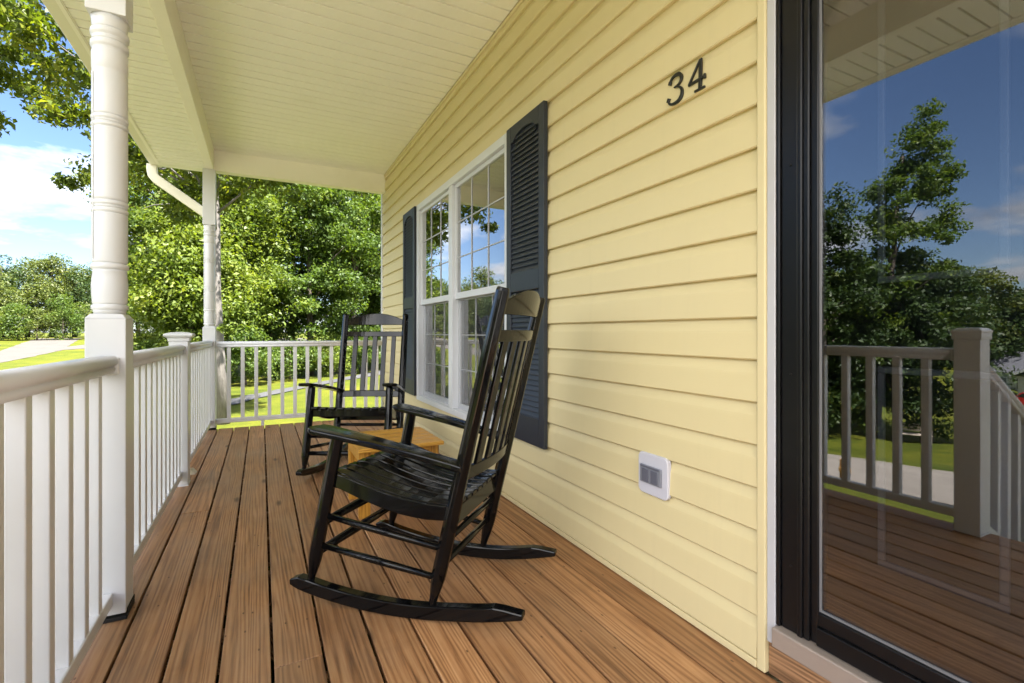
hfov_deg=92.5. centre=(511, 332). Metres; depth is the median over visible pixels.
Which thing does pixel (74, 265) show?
deciduous tree
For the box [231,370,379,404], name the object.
asphalt drive
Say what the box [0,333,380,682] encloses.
lawn ground
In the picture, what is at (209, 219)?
porch post
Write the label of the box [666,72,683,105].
house number digit
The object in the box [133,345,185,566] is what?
porch railing
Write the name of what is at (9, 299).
deciduous tree
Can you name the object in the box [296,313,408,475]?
rocking chair
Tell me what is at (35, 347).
gravel road
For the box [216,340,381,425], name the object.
porch railing
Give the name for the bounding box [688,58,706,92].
house number digit
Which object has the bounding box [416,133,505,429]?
window
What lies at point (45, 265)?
deciduous tree
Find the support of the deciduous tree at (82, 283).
on the lawn ground
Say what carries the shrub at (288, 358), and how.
on the lawn ground
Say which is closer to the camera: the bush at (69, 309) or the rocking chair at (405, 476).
the rocking chair at (405, 476)
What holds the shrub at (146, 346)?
on the lawn ground
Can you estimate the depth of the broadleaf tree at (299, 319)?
25.26 m
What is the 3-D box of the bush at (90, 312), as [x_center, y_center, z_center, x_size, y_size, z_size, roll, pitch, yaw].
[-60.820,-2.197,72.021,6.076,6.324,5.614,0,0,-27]
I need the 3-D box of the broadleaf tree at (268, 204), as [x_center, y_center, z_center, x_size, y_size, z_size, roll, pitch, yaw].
[-13.038,-3.556,21.937,6.671,11.602,6.652,0,0,-27]
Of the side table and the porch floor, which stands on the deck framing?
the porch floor
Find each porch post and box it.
[85,0,134,623]
[203,168,216,429]
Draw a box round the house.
[381,0,1023,682]
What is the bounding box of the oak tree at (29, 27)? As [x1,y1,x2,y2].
[0,0,317,424]
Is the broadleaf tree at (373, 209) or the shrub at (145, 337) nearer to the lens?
the shrub at (145, 337)
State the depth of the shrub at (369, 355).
25.93 m
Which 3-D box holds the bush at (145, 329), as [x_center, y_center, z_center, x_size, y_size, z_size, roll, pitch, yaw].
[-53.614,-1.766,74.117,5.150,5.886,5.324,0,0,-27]
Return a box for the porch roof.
[41,0,518,326]
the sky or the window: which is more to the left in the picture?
the sky
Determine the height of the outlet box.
0.158 m
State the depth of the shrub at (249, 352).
20.06 m
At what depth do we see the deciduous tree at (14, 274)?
76.70 m
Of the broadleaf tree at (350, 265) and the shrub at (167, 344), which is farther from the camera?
the broadleaf tree at (350, 265)
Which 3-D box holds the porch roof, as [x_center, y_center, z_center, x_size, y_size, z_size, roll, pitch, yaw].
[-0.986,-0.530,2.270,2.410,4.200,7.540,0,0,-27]
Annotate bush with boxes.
[0,301,40,340]
[11,307,65,339]
[43,293,88,339]
[74,301,92,332]
[137,315,163,337]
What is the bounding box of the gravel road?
[0,338,81,362]
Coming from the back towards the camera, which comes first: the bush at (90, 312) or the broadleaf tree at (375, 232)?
the bush at (90, 312)
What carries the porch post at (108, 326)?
on the porch floor
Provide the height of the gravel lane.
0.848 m
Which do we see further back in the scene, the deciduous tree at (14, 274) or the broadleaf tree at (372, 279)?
the deciduous tree at (14, 274)
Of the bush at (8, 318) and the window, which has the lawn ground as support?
the bush at (8, 318)
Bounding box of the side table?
[348,427,443,518]
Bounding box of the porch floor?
[70,420,778,682]
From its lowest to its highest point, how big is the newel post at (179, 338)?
1.023 m
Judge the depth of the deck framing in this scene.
2.28 m
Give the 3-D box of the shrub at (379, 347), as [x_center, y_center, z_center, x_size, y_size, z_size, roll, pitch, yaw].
[-7.287,1.239,28.895,3.501,2.196,2.925,0,0,23]
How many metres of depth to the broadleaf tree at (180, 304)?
18.62 m
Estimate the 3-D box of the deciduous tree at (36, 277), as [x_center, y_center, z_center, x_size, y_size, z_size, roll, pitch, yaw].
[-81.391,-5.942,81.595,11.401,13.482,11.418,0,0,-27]
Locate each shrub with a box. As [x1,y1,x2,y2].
[133,331,155,345]
[133,340,157,350]
[150,327,202,347]
[225,324,280,384]
[260,334,327,380]
[301,329,360,376]
[337,325,380,372]
[368,345,380,369]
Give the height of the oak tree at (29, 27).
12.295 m
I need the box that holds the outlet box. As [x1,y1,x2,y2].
[639,451,670,500]
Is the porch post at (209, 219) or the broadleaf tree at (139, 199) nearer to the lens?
the porch post at (209, 219)
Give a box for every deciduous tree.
[0,254,46,337]
[0,265,26,329]
[5,256,49,336]
[8,252,89,336]
[38,263,91,336]
[53,261,130,329]
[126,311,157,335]
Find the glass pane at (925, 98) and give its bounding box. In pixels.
[827,0,1023,682]
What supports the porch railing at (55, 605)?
attached to the porch post at (108, 326)
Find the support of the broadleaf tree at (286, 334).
on the lawn ground
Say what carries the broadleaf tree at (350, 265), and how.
on the lawn ground
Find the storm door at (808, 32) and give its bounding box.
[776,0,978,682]
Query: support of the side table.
on the porch floor
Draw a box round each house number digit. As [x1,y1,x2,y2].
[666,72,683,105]
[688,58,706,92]
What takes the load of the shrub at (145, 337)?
on the lawn ground
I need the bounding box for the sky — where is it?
[0,0,356,332]
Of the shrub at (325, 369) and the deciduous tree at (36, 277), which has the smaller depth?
the shrub at (325, 369)
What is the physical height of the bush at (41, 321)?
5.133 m
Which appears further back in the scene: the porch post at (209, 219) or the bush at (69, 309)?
the bush at (69, 309)
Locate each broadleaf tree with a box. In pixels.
[84,161,271,340]
[126,201,264,356]
[127,161,163,341]
[129,172,300,359]
[223,182,343,350]
[246,182,380,375]
[257,187,342,351]
[276,193,379,337]
[285,189,380,371]
[306,191,380,366]
[356,193,380,326]
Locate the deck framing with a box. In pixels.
[106,426,384,682]
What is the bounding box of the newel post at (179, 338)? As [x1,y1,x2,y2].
[163,332,194,486]
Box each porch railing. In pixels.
[0,356,118,682]
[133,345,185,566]
[190,340,212,462]
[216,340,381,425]
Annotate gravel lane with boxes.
[55,338,305,349]
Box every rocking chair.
[290,286,556,622]
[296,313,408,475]
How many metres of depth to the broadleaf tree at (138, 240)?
24.18 m
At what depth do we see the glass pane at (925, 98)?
1.21 m
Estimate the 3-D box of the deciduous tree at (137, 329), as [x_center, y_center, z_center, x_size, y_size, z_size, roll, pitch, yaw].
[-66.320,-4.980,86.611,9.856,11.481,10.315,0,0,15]
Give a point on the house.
(773, 272)
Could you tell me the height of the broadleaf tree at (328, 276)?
12.434 m
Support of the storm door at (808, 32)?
in the house
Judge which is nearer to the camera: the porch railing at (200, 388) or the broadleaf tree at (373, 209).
the porch railing at (200, 388)

